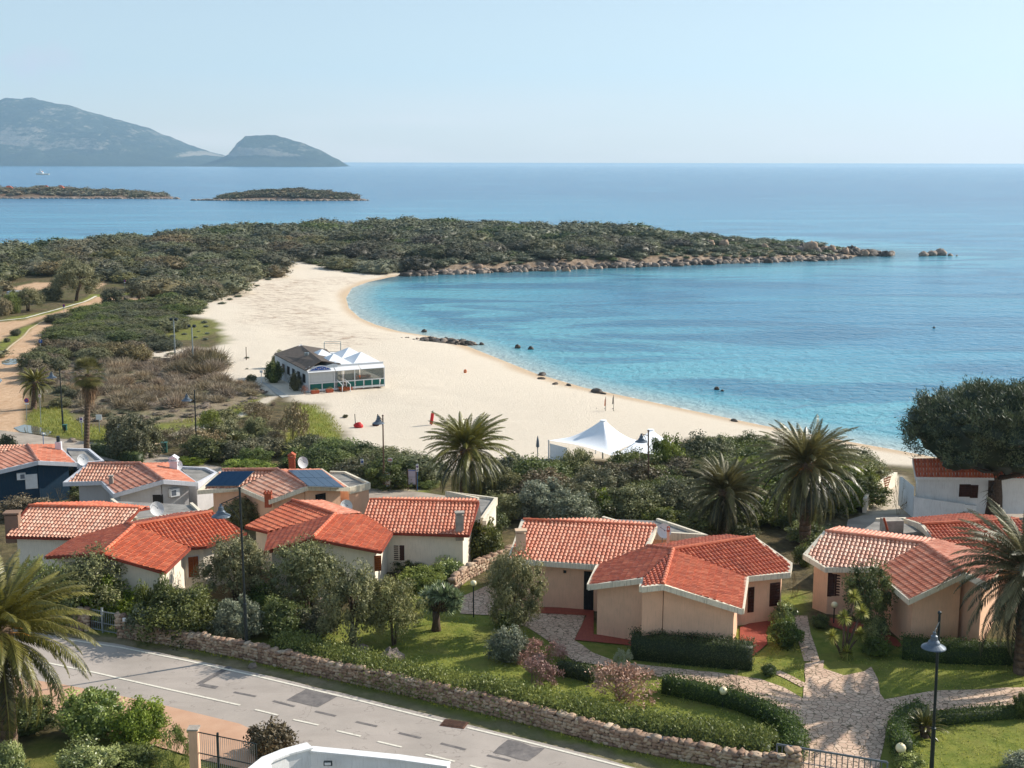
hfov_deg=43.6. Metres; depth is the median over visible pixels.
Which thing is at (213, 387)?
broom tuft
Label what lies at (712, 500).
thicket bush
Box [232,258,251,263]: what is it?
scrub bush
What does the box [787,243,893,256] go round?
point rocks
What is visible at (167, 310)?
thicket bush
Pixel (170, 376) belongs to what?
broom tuft
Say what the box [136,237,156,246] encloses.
scrub bush
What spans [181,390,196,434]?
street lamp
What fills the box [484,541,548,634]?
olive tree
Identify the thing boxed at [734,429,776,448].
thicket bush
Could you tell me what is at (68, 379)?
thicket bush
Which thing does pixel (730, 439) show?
thicket bush
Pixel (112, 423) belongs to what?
garden bush
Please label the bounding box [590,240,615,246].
scrub bush
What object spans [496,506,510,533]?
garden bush
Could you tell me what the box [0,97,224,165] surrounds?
mountain
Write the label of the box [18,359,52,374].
thicket bush
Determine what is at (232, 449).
thicket bush
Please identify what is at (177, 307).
thicket bush
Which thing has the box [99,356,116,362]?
broom tuft
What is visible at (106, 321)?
thicket bush
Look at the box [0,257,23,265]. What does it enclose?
scrub bush
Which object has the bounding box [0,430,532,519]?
coast lane
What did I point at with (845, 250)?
boulder
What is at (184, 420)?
meadow grass
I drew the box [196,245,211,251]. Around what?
scrub bush
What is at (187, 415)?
dune undergrowth
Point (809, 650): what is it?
garden path
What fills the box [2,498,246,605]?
villa
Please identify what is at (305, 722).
road marking
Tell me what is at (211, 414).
garden bush
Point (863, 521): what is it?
street
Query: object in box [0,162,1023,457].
sea
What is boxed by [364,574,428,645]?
olive tree
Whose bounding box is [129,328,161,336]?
thicket bush
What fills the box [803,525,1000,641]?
villa
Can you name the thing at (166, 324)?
thicket bush
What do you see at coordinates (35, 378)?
date palm
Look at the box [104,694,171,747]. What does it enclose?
garden bush
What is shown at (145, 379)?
broom tuft
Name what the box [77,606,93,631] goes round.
stone pillar
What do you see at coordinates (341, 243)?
scrub bush
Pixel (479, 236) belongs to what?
scrub bush
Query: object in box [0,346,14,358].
field scrub
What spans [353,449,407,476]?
thicket bush
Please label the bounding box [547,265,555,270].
boulder
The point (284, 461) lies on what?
thicket bush
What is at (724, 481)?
date palm
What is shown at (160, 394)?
broom tuft
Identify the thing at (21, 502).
garden bush
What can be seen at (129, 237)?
scrub bush
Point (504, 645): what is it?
garden bush
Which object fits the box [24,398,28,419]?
road sign
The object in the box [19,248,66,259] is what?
scrub bush
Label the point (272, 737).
garden bush
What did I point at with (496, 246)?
scrub bush
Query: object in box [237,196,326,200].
islet
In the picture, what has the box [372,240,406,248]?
scrub bush
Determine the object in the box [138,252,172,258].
scrub bush
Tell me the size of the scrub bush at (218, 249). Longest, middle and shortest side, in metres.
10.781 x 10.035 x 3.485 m
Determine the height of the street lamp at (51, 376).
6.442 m
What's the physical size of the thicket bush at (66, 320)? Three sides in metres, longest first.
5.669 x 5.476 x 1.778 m
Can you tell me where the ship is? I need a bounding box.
[36,171,48,174]
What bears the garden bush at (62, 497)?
on the ground at (266, 318)
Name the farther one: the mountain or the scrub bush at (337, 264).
the mountain
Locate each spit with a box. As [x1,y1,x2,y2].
[0,190,169,198]
[420,336,478,345]
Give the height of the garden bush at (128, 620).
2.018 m
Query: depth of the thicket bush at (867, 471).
101.07 m
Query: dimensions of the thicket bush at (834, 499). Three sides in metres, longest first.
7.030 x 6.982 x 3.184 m
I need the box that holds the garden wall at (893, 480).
[862,472,896,512]
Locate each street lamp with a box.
[47,369,63,426]
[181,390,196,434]
[212,487,247,641]
[372,415,384,489]
[635,430,649,479]
[921,611,945,767]
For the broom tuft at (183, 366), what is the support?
on the ground at (266, 318)
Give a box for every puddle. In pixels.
[2,359,16,364]
[14,425,51,435]
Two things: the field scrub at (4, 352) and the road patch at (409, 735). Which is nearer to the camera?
the road patch at (409, 735)
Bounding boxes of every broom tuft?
[57,381,81,387]
[66,385,78,389]
[69,402,107,412]
[73,397,96,406]
[74,393,97,400]
[79,381,111,393]
[82,363,113,372]
[91,406,115,415]
[92,371,112,377]
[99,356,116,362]
[100,375,131,383]
[101,359,135,369]
[102,382,129,394]
[102,389,139,401]
[104,365,126,375]
[104,378,131,389]
[106,389,124,396]
[108,396,130,408]
[111,356,140,363]
[115,365,140,372]
[119,374,140,383]
[119,397,154,410]
[121,387,146,397]
[125,383,149,390]
[127,360,146,368]
[130,370,154,379]
[134,362,160,369]
[134,368,158,375]
[134,392,159,402]
[136,374,158,381]
[141,382,171,394]
[142,390,167,397]
[143,365,160,371]
[146,358,166,366]
[148,377,166,385]
[150,356,169,362]
[155,392,198,408]
[157,357,200,368]
[159,358,199,374]
[162,368,182,375]
[162,372,188,381]
[164,375,192,388]
[165,390,188,398]
[166,350,188,361]
[166,383,199,393]
[175,343,209,354]
[179,362,227,375]
[181,391,210,401]
[182,348,220,361]
[185,372,202,378]
[186,344,231,357]
[186,389,209,395]
[187,380,214,390]
[189,377,207,384]
[193,349,232,365]
[193,354,234,371]
[197,373,233,383]
[199,370,231,378]
[204,381,233,393]
[204,393,230,402]
[214,387,236,397]
[221,380,236,387]
[229,385,247,391]
[230,377,248,385]
[234,381,264,388]
[238,388,261,395]
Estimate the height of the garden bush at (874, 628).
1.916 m
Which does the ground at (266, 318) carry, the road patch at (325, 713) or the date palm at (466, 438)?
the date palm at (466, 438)
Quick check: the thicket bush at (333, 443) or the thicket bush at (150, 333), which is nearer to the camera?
the thicket bush at (333, 443)
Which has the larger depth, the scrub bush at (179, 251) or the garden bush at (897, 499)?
the scrub bush at (179, 251)
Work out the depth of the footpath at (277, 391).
150.27 m
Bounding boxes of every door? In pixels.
[337,371,341,387]
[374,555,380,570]
[584,571,593,609]
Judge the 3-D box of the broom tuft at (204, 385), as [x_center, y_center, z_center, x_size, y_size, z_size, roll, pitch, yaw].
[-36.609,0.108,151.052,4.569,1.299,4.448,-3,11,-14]
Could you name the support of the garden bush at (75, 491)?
on the ground at (266, 318)
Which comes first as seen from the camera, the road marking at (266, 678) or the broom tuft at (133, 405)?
the road marking at (266, 678)
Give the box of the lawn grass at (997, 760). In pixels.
[358,612,1023,767]
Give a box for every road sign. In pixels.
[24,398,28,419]
[96,414,101,431]
[416,464,418,490]
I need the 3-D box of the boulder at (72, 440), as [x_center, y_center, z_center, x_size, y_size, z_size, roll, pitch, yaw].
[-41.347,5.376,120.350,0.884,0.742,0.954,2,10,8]
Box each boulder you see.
[67,438,76,442]
[248,662,256,668]
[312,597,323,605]
[353,644,369,653]
[380,646,404,662]
[531,652,544,661]
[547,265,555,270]
[591,388,602,393]
[719,240,728,245]
[803,240,817,250]
[827,244,835,251]
[841,247,848,254]
[860,250,869,255]
[918,251,928,255]
[927,250,937,255]
[936,248,946,255]
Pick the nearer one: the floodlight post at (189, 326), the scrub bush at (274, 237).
the floodlight post at (189, 326)
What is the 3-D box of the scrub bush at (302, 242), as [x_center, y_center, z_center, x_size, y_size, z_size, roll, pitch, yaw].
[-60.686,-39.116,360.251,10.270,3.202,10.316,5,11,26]
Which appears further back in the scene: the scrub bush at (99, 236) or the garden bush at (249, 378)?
the scrub bush at (99, 236)
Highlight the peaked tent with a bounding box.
[548,419,670,459]
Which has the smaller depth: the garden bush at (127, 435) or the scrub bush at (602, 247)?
the garden bush at (127, 435)
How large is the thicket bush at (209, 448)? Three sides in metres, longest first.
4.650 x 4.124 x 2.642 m
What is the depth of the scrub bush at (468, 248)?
345.11 m
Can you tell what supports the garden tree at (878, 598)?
on the ground at (266, 318)
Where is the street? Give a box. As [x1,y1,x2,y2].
[846,514,1023,528]
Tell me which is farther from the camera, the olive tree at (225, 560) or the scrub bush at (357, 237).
the scrub bush at (357, 237)
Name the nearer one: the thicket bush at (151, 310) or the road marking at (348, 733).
the road marking at (348, 733)
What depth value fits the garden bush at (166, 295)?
237.54 m
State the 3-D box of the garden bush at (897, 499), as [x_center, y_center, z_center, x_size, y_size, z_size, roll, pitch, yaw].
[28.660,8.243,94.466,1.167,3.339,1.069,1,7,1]
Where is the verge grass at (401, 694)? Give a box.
[94,630,702,767]
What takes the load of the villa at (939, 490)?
on the ground at (266, 318)
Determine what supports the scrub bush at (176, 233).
on the ground at (266, 318)
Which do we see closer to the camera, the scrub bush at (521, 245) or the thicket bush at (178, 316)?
the thicket bush at (178, 316)
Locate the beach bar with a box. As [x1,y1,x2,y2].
[274,344,384,392]
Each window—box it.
[25,474,37,488]
[153,494,162,502]
[187,555,199,577]
[315,493,325,499]
[394,545,403,560]
[747,587,753,612]
[769,582,780,606]
[827,573,839,596]
[959,484,970,496]
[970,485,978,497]
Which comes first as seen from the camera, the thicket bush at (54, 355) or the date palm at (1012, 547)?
the date palm at (1012, 547)
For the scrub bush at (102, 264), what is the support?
on the ground at (266, 318)
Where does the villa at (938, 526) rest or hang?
on the ground at (266, 318)
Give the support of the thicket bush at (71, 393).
on the ground at (266, 318)
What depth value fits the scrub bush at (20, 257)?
303.57 m
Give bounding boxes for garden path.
[775,670,804,686]
[794,615,819,661]
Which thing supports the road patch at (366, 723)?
on the road
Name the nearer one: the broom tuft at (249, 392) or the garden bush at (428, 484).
the garden bush at (428, 484)
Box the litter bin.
[62,424,67,432]
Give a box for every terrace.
[522,606,774,654]
[818,615,901,646]
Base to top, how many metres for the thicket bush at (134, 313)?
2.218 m
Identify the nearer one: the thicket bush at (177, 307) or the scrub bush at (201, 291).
the thicket bush at (177, 307)
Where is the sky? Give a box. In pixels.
[0,0,1023,163]
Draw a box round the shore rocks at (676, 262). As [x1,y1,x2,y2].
[398,253,852,276]
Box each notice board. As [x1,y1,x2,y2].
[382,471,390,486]
[407,469,416,490]
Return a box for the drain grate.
[440,719,468,728]
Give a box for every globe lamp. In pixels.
[470,580,476,616]
[719,687,726,706]
[831,601,837,622]
[895,743,905,752]
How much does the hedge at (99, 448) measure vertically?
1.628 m
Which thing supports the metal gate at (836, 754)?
on the ground at (266, 318)
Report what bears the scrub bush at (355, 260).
on the ground at (266, 318)
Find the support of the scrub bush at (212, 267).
on the ground at (266, 318)
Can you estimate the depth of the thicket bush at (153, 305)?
224.42 m
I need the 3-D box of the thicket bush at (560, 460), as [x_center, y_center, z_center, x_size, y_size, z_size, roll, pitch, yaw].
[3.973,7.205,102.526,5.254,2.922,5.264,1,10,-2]
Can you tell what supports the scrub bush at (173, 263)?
on the ground at (266, 318)
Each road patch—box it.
[197,666,231,683]
[198,683,218,688]
[233,691,255,696]
[273,700,294,706]
[287,689,336,706]
[315,711,336,715]
[356,721,377,726]
[398,732,421,737]
[493,740,544,760]
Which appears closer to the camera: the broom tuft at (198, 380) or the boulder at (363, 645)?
the boulder at (363, 645)
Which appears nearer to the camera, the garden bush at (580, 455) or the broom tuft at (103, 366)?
the garden bush at (580, 455)
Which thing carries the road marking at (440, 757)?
on the road
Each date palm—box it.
[0,549,102,749]
[16,367,56,408]
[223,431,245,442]
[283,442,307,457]
[420,411,517,494]
[681,452,770,535]
[743,413,870,546]
[937,496,1023,675]
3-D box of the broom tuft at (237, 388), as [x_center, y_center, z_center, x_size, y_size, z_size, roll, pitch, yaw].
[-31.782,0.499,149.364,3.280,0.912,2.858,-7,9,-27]
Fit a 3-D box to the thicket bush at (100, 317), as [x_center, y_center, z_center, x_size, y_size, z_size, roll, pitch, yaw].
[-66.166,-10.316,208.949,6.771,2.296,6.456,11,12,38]
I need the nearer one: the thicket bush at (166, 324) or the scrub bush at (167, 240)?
the thicket bush at (166, 324)
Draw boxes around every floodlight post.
[169,318,177,352]
[187,324,195,355]
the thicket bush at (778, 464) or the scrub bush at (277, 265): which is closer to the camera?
the thicket bush at (778, 464)
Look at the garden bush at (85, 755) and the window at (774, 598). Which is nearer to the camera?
the garden bush at (85, 755)
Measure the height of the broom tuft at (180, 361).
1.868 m
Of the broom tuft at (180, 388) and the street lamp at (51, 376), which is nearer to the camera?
the street lamp at (51, 376)
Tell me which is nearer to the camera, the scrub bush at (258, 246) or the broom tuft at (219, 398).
the broom tuft at (219, 398)
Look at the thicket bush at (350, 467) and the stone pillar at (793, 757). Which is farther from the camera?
the thicket bush at (350, 467)
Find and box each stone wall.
[45,614,82,629]
[122,623,787,767]
[448,544,511,588]
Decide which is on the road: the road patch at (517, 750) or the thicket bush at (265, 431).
the road patch at (517, 750)
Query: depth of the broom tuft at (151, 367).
163.37 m
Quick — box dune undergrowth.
[51,350,267,421]
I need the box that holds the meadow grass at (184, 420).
[25,398,341,453]
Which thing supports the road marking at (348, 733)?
on the road
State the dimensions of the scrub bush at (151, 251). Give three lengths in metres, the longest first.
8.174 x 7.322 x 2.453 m
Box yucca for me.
[823,589,868,661]
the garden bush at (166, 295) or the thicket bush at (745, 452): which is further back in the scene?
the garden bush at (166, 295)
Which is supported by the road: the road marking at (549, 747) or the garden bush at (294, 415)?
the road marking at (549, 747)
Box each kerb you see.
[0,296,95,320]
[6,322,41,349]
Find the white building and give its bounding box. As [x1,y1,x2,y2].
[248,742,450,767]
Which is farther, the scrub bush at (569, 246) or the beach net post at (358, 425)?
the scrub bush at (569, 246)
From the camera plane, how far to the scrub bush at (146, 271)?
286.98 m
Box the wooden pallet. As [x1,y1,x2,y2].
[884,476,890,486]
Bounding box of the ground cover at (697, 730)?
[267,627,781,751]
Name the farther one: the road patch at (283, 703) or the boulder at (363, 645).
the boulder at (363, 645)
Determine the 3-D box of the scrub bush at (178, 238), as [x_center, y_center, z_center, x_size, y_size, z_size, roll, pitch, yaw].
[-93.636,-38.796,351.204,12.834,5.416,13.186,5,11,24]
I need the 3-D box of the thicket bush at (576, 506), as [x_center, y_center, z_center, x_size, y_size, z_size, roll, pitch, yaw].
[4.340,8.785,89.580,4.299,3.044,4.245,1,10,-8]
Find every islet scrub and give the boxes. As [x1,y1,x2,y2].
[0,185,170,197]
[213,187,361,198]
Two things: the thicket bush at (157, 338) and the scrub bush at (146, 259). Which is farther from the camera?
the scrub bush at (146, 259)
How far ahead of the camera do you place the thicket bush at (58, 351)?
173.60 m
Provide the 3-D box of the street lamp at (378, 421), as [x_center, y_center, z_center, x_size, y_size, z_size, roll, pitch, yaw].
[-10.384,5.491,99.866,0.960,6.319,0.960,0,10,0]
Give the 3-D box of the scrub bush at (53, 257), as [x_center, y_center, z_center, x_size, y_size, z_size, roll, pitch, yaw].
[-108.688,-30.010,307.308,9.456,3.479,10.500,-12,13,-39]
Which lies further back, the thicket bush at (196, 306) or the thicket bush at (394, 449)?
the thicket bush at (196, 306)
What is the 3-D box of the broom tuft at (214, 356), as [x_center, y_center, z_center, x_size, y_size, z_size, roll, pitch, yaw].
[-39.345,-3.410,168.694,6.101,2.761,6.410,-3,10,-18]
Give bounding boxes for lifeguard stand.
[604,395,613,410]
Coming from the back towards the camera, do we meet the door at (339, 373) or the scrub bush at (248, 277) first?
the scrub bush at (248, 277)
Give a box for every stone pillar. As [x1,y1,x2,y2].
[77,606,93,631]
[114,611,127,638]
[784,745,803,767]
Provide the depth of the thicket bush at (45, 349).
175.21 m
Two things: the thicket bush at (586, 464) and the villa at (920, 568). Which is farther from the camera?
the thicket bush at (586, 464)
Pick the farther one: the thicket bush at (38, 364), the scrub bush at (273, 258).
the scrub bush at (273, 258)
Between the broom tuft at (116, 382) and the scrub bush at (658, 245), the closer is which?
the broom tuft at (116, 382)
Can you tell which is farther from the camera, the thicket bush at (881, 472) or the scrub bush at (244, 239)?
the scrub bush at (244, 239)
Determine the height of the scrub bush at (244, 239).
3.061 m
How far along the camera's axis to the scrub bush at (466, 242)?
350.84 m
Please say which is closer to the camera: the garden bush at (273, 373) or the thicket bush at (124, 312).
the garden bush at (273, 373)
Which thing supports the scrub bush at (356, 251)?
on the ground at (266, 318)
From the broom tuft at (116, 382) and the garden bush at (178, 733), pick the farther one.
the broom tuft at (116, 382)
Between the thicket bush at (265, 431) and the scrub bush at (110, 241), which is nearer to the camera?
the thicket bush at (265, 431)
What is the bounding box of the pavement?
[16,678,262,767]
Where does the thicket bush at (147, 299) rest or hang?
on the ground at (266, 318)
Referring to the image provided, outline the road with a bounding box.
[13,629,634,767]
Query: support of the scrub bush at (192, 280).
on the ground at (266, 318)
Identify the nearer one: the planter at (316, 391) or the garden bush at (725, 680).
the garden bush at (725, 680)
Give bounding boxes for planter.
[311,388,319,393]
[325,387,333,392]
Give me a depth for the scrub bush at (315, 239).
367.83 m
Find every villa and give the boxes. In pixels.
[0,436,103,503]
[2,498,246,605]
[63,454,216,509]
[197,452,370,519]
[245,491,497,596]
[509,516,791,639]
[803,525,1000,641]
[865,513,1023,612]
[898,458,1023,516]
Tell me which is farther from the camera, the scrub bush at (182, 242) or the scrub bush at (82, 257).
the scrub bush at (182, 242)
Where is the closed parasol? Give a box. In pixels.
[536,436,538,457]
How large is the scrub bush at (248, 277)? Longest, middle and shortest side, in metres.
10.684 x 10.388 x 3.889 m
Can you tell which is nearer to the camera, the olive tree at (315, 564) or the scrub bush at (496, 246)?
the olive tree at (315, 564)
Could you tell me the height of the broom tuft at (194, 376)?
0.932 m
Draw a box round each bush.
[0,254,27,263]
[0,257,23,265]
[0,262,26,280]
[0,280,16,290]
[0,297,13,315]
[0,433,18,444]
[0,492,53,518]
[0,739,30,767]
[3,244,47,258]
[3,291,21,313]
[10,328,21,335]
[10,554,65,616]
[11,350,50,369]
[15,694,59,739]
[18,262,46,274]
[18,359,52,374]
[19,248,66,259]
[21,256,51,265]
[21,365,55,381]
[27,344,53,353]
[32,259,64,275]
[34,338,60,347]
[36,324,85,338]
[36,488,77,501]
[38,286,63,300]
[39,329,88,340]
[39,373,65,384]
[40,253,76,263]
[40,352,63,360]
[41,312,72,322]
[42,323,65,333]
[45,237,88,249]
[46,356,71,370]
[47,347,72,357]
[47,396,72,407]
[47,565,85,626]
[49,246,89,255]
[50,335,86,341]
[51,317,80,325]
[51,339,84,356]
[53,384,70,393]
[54,684,133,741]
[54,734,128,767]
[57,373,79,382]
[60,253,96,262]
[61,369,82,378]
[62,241,105,256]
[62,334,110,343]
[62,388,80,398]
[63,305,101,312]
[66,486,78,501]
[68,466,74,488]
[69,312,93,320]
[71,346,94,359]
[74,320,107,328]
[74,337,101,344]
[76,346,114,360]
[77,325,106,332]
[77,341,103,350]
[80,258,126,275]
[80,574,137,624]
[83,236,131,248]
[84,310,121,319]
[86,233,122,240]
[87,301,121,306]
[87,318,119,325]
[88,256,109,260]
[88,314,122,321]
[90,247,128,260]
[90,264,138,279]
[96,320,135,327]
[97,244,124,250]
[97,341,127,357]
[100,308,135,316]
[102,329,144,344]
[102,413,164,458]
[104,414,126,440]
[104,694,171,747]
[108,740,167,767]
[110,256,144,269]
[110,272,138,282]
[111,323,154,331]
[114,303,143,310]
[115,342,153,360]
[119,235,147,240]
[119,238,138,245]
[119,339,151,350]
[121,603,151,637]
[123,310,155,316]
[123,317,149,323]
[124,275,171,288]
[124,281,150,298]
[125,250,144,258]
[125,581,222,650]
[128,264,172,277]
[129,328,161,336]
[130,579,151,615]
[131,301,167,309]
[133,256,154,263]
[133,315,154,318]
[135,237,152,241]
[135,260,168,267]
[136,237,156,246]
[136,277,192,295]
[136,296,161,302]
[137,241,184,250]
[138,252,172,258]
[139,334,179,343]
[141,309,163,313]
[144,233,192,244]
[144,318,185,331]
[145,249,160,253]
[145,327,164,334]
[146,229,172,237]
[147,342,155,349]
[149,572,171,611]
[150,255,191,269]
[151,273,180,279]
[151,292,180,300]
[151,293,204,307]
[151,339,185,350]
[152,238,180,244]
[153,326,168,333]
[154,314,193,322]
[155,243,202,258]
[155,721,189,767]
[156,309,177,313]
[157,303,188,315]
[157,424,206,449]
[158,241,200,248]
[159,229,195,236]
[160,312,181,315]
[163,315,189,328]
[166,285,188,294]
[170,233,195,238]
[176,275,204,286]
[176,428,226,450]
[177,450,191,457]
[178,283,226,299]
[178,434,228,461]
[179,455,207,465]
[180,307,204,313]
[181,268,236,279]
[184,255,218,266]
[184,261,239,272]
[185,304,204,308]
[187,237,219,246]
[187,251,224,259]
[187,269,222,277]
[187,299,208,306]
[191,232,226,240]
[192,278,224,294]
[193,258,232,267]
[195,273,255,294]
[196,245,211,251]
[197,408,227,433]
[204,236,245,247]
[204,416,240,436]
[205,244,235,253]
[206,593,264,639]
[209,267,238,273]
[214,408,240,424]
[217,249,236,255]
[218,437,271,461]
[219,247,266,260]
[221,456,278,467]
[222,287,232,295]
[223,428,253,445]
[223,496,260,526]
[225,235,243,242]
[227,259,275,277]
[228,270,259,282]
[232,243,275,253]
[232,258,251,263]
[233,446,274,465]
[235,236,251,242]
[236,418,254,428]
[239,402,273,419]
[242,400,267,412]
[242,416,268,435]
[243,715,298,759]
[245,374,256,382]
[245,582,279,609]
[247,228,284,236]
[249,250,300,267]
[254,434,287,456]
[255,593,311,641]
[256,426,283,441]
[258,233,289,241]
[262,264,287,269]
[263,240,302,251]
[263,264,292,277]
[263,360,283,382]
[264,429,286,442]
[265,418,295,433]
[271,235,293,240]
[271,399,310,442]
[277,239,312,245]
[278,446,311,467]
[284,433,329,450]
[285,246,328,260]
[287,232,313,238]
[287,371,302,390]
[287,444,351,472]
[293,234,330,243]
[297,604,341,637]
[301,385,307,393]
[306,242,344,254]
[306,436,362,457]
[318,257,356,269]
[323,230,357,241]
[323,240,349,249]
[329,453,379,485]
[332,440,380,456]
[335,449,360,464]
[340,244,376,256]
[344,232,370,241]
[345,240,381,250]
[348,258,364,265]
[353,259,399,273]
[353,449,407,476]
[355,454,425,491]
[361,445,412,458]
[362,229,395,242]
[362,247,405,260]
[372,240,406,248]
[374,244,411,256]
[382,258,409,271]
[386,450,453,482]
[390,560,424,574]
[395,563,447,594]
[397,255,438,270]
[405,234,446,245]
[409,243,446,254]
[409,244,448,259]
[409,478,438,488]
[432,554,464,579]
[441,238,480,247]
[442,246,477,259]
[445,244,476,251]
[453,230,491,241]
[465,242,493,254]
[469,516,504,561]
[470,466,527,496]
[478,241,508,251]
[479,451,539,480]
[482,490,522,523]
[483,624,529,665]
[486,549,516,587]
[490,608,524,627]
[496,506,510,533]
[499,229,543,240]
[502,236,533,246]
[502,452,574,484]
[503,466,585,507]
[506,238,532,251]
[515,637,568,664]
[516,476,573,518]
[519,655,564,687]
[524,239,566,249]
[527,247,572,258]
[542,456,584,479]
[545,490,601,518]
[552,478,606,512]
[562,240,586,251]
[562,447,593,469]
[565,233,593,239]
[566,464,631,490]
[569,246,599,257]
[574,461,614,479]
[579,236,612,247]
[584,659,658,708]
[587,487,616,518]
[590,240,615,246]
[590,457,675,488]
[592,243,619,252]
[594,233,626,243]
[599,482,668,519]
[602,450,649,468]
[606,446,670,467]
[610,648,632,669]
[614,239,661,254]
[618,236,639,245]
[626,479,664,505]
[636,505,680,522]
[638,464,682,479]
[640,238,661,244]
[640,240,662,250]
[644,472,686,485]
[648,473,717,517]
[649,432,685,463]
[655,455,701,478]
[663,238,691,246]
[674,428,739,460]
[676,509,720,534]
[685,455,747,482]
[691,449,740,461]
[692,490,751,518]
[706,434,752,450]
[722,668,739,688]
[725,522,761,538]
[728,499,773,528]
[729,455,767,468]
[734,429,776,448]
[734,442,781,461]
[741,466,789,499]
[742,464,780,480]
[751,489,798,528]
[751,723,781,750]
[760,477,851,518]
[760,663,776,676]
[762,455,814,474]
[765,614,804,650]
[768,599,798,623]
[774,510,822,528]
[784,520,835,546]
[787,572,800,598]
[791,543,811,567]
[811,613,831,628]
[821,447,850,461]
[823,480,866,514]
[824,456,880,480]
[826,453,893,479]
[828,442,858,449]
[832,467,892,508]
[851,446,887,468]
[858,636,894,657]
[862,612,890,642]
[864,457,889,478]
[891,749,927,767]
[892,474,906,514]
[998,748,1023,767]
[1012,691,1023,717]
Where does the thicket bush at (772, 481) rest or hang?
on the ground at (266, 318)
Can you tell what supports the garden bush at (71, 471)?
on the ground at (266, 318)
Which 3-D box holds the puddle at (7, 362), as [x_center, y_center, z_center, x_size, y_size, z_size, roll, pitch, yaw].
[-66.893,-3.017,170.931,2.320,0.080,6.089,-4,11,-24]
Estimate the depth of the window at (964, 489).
94.08 m
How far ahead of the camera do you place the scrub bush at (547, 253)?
346.73 m
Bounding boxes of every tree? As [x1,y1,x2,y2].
[9,287,45,310]
[44,541,128,621]
[47,257,105,300]
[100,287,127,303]
[190,530,271,600]
[258,531,348,609]
[314,557,390,646]
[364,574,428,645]
[417,579,464,631]
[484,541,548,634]
[838,556,898,632]
[894,371,1023,515]
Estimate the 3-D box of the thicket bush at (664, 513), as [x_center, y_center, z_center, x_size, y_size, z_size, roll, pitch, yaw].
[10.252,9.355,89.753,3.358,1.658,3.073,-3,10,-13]
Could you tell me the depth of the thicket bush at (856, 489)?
94.45 m
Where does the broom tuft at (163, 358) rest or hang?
on the ground at (266, 318)
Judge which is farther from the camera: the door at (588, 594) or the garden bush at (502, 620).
the door at (588, 594)
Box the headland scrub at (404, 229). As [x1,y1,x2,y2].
[0,214,852,305]
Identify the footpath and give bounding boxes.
[262,382,290,397]
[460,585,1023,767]
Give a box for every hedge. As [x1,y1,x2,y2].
[87,441,145,462]
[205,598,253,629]
[554,656,601,683]
[626,625,758,670]
[656,670,813,760]
[882,695,937,759]
[896,631,1014,666]
[930,701,1023,726]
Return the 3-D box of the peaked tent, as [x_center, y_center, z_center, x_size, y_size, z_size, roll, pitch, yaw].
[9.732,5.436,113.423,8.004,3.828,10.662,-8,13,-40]
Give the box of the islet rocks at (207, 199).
[190,198,368,200]
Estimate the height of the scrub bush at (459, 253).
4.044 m
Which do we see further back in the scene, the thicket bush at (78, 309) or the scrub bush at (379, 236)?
the scrub bush at (379, 236)
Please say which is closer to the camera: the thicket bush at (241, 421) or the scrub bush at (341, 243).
the thicket bush at (241, 421)
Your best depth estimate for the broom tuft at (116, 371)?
160.11 m
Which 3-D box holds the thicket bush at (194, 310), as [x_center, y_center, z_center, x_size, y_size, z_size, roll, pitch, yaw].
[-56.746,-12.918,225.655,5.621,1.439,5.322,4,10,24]
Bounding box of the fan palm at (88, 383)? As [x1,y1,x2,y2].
[67,355,109,448]
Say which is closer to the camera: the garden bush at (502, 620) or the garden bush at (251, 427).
the garden bush at (502, 620)
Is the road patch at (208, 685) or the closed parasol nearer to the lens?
the road patch at (208, 685)
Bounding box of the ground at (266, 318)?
[0,242,1023,767]
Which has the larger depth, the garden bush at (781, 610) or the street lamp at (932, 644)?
the garden bush at (781, 610)
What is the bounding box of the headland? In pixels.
[187,135,347,166]
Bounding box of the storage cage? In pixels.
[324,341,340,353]
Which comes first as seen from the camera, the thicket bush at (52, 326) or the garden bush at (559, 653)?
the garden bush at (559, 653)
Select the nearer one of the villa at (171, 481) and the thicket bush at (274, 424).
the villa at (171, 481)
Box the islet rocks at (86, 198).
[0,197,179,198]
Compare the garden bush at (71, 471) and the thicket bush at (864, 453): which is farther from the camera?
the thicket bush at (864, 453)
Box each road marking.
[49,662,240,704]
[60,638,442,721]
[255,709,278,714]
[293,719,318,724]
[337,730,360,736]
[377,741,401,746]
[425,754,454,761]
[440,743,465,749]
[467,727,629,767]
[487,754,510,760]
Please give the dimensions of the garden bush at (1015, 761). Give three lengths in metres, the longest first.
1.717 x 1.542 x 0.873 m
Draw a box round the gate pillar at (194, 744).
[187,725,200,767]
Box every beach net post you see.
[354,414,362,427]
[430,411,433,424]
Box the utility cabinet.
[160,441,167,452]
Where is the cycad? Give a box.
[905,705,947,741]
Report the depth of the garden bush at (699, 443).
108.17 m
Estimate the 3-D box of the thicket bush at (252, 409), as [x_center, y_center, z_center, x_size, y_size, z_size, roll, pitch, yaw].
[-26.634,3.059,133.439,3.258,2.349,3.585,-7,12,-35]
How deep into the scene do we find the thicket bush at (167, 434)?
118.23 m
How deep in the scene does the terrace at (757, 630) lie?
69.33 m
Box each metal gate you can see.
[90,607,116,633]
[197,732,256,767]
[776,743,887,767]
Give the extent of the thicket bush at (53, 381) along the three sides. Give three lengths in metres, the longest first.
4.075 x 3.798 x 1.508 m

